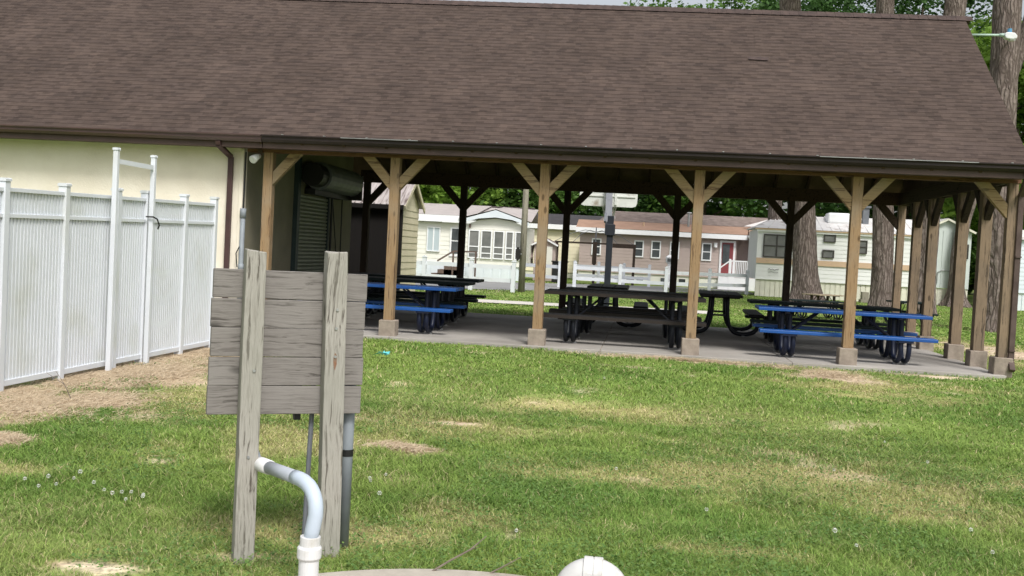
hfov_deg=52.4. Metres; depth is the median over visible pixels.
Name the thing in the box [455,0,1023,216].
sky
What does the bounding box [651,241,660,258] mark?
window
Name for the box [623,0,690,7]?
woodland tree
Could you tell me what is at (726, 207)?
woodland tree
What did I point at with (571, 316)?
picnic table
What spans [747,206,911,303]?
mobile home
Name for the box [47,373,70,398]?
twig
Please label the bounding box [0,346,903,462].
straw
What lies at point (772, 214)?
pine tree
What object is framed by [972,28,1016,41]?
street lamp
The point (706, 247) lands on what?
window
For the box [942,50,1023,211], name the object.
woodland tree
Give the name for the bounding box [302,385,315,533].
ground rod
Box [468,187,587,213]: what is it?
woodland tree
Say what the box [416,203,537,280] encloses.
mobile home
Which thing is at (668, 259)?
lantern post
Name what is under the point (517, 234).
window
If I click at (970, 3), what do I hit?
woodland tree
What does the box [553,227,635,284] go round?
canopy frame
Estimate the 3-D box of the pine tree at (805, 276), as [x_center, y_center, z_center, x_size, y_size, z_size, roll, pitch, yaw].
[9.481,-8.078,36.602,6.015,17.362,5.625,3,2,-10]
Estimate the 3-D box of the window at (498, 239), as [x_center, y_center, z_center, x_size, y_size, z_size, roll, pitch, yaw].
[-0.596,-1.895,45.996,0.480,1.260,0.050,3,2,7]
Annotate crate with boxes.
[858,292,868,302]
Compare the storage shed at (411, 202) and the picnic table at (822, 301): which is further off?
the picnic table at (822, 301)
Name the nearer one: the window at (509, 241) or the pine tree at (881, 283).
the pine tree at (881, 283)
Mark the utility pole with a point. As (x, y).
(522, 262)
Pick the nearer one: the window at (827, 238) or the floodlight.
the floodlight
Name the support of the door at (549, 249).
in the garden shed at (552, 246)
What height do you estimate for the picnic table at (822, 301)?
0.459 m
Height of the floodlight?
0.212 m
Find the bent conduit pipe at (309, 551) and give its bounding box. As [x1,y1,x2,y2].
[254,452,323,575]
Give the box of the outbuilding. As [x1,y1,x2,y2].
[936,218,976,304]
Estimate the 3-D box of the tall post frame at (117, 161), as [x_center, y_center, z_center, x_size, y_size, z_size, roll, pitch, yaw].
[-3.710,-0.262,10.213,0.109,2.143,0.845,3,2,7]
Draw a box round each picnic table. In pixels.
[321,282,466,333]
[351,273,485,319]
[365,276,477,325]
[543,288,705,349]
[562,287,687,338]
[565,283,647,327]
[682,290,764,336]
[745,299,899,349]
[752,305,937,364]
[780,299,843,319]
[802,293,843,306]
[883,300,938,325]
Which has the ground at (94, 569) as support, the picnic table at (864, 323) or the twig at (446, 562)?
the twig at (446, 562)
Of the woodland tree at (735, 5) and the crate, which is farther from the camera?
the woodland tree at (735, 5)
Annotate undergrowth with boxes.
[549,198,977,293]
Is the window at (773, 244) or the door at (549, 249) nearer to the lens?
the window at (773, 244)
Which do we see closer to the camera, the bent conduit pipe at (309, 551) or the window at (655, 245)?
the bent conduit pipe at (309, 551)
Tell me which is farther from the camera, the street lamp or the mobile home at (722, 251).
the mobile home at (722, 251)
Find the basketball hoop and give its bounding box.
[580,192,637,305]
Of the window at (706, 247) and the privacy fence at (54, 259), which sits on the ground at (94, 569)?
the privacy fence at (54, 259)
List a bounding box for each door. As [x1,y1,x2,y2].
[449,227,458,255]
[546,246,552,274]
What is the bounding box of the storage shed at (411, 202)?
[349,182,425,298]
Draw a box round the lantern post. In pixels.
[666,255,670,287]
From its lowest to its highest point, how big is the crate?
0.420 m
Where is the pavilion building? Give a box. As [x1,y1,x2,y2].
[0,0,1023,377]
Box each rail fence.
[416,255,516,292]
[525,261,560,286]
[572,260,651,286]
[572,261,749,294]
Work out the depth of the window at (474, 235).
46.13 m
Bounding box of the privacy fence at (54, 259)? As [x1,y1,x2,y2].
[0,177,219,391]
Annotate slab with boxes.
[290,308,1005,379]
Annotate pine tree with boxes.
[768,201,781,228]
[779,0,824,302]
[867,0,893,306]
[917,0,966,313]
[938,17,1023,307]
[985,0,1022,332]
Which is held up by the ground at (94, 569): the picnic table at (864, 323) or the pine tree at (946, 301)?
the pine tree at (946, 301)
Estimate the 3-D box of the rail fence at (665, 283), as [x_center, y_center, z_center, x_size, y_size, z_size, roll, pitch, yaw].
[6.536,-0.334,41.462,8.023,1.050,2.403,2,2,-19]
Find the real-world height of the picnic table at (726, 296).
0.740 m
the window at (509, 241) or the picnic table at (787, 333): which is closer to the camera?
the picnic table at (787, 333)
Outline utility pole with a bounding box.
[518,189,528,292]
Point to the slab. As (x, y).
(643, 339)
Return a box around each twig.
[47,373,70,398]
[432,536,486,570]
[490,557,520,572]
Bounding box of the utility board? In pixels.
[206,248,367,564]
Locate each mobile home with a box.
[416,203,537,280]
[450,213,604,277]
[576,211,767,290]
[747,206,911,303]
[1017,230,1023,310]
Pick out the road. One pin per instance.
(487, 285)
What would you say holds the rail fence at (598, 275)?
on the road
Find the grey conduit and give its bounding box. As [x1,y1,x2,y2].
[340,385,355,547]
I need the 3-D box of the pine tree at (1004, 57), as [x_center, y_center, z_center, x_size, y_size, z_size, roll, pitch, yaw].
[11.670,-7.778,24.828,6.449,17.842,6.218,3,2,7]
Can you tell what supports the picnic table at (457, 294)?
on the slab
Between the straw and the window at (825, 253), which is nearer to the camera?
the straw
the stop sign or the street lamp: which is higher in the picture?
the street lamp
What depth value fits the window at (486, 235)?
46.06 m
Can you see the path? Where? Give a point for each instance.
(528, 303)
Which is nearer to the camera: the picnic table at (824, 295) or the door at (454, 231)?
the picnic table at (824, 295)
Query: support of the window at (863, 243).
in the mobile home at (766, 251)
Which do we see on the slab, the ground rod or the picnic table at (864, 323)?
the picnic table at (864, 323)
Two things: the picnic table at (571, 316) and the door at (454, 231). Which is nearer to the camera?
the picnic table at (571, 316)
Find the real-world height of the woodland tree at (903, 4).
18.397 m
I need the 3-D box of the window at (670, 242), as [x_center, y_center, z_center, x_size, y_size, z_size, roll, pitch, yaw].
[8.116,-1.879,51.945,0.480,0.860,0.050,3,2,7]
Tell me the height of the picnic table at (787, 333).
0.688 m
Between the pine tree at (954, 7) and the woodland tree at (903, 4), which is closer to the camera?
the pine tree at (954, 7)
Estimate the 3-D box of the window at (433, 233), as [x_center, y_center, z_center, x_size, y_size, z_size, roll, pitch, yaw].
[-3.512,-2.186,46.515,0.600,1.100,0.050,3,2,7]
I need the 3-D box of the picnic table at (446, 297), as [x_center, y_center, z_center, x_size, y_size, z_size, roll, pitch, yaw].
[-1.886,0.205,17.885,2.400,0.733,1.498,3,2,7]
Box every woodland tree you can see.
[419,185,512,221]
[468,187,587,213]
[571,192,686,230]
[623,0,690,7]
[644,2,767,217]
[683,0,801,9]
[722,0,871,216]
[815,0,986,246]
[835,0,901,13]
[905,0,992,45]
[940,14,1023,237]
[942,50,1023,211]
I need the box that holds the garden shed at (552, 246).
[531,238,560,280]
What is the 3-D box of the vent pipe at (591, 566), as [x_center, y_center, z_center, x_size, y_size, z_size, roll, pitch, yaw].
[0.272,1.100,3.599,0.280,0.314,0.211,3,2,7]
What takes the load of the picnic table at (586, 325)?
on the slab
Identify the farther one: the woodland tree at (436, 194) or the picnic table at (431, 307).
the woodland tree at (436, 194)
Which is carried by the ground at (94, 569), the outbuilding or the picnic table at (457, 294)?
the outbuilding
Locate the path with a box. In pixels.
[478,299,713,313]
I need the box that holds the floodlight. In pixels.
[249,149,262,162]
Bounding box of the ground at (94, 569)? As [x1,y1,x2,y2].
[0,277,1023,575]
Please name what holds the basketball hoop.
on the ground at (94, 569)
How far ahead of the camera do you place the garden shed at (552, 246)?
48.66 m
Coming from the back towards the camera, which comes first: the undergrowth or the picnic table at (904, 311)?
the undergrowth
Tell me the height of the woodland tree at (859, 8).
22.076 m
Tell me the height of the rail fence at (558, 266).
1.050 m
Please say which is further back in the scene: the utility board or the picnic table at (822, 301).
the picnic table at (822, 301)
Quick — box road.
[415,281,752,293]
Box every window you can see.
[426,226,440,251]
[467,229,479,257]
[480,230,492,258]
[492,231,504,259]
[504,231,513,259]
[514,232,520,259]
[591,238,601,254]
[634,240,643,256]
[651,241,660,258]
[669,242,679,258]
[701,243,711,260]
[763,234,785,257]
[822,250,833,257]
[824,234,835,242]
[859,240,867,253]
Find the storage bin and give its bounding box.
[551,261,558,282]
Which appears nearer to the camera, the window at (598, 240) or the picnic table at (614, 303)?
the picnic table at (614, 303)
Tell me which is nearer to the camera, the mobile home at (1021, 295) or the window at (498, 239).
the mobile home at (1021, 295)
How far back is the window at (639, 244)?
52.16 m
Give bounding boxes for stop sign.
[515,247,521,260]
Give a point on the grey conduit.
(348, 437)
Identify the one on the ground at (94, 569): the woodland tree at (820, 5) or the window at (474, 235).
the woodland tree at (820, 5)
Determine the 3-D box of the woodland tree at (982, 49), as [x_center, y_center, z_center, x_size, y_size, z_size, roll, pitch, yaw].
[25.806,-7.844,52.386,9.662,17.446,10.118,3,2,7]
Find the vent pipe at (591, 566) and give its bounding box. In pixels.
[558,556,623,575]
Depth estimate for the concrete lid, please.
4.21 m
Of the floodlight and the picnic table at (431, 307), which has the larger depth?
the picnic table at (431, 307)
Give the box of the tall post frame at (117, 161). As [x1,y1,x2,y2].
[105,147,159,370]
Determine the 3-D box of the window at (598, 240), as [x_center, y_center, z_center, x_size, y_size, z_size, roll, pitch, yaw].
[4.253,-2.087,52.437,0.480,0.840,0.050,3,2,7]
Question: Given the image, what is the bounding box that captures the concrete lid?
[318,569,522,575]
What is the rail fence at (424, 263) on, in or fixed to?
on the ground at (94, 569)
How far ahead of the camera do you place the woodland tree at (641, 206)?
65.33 m
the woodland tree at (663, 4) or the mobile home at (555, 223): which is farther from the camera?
the woodland tree at (663, 4)
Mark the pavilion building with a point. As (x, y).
(332, 108)

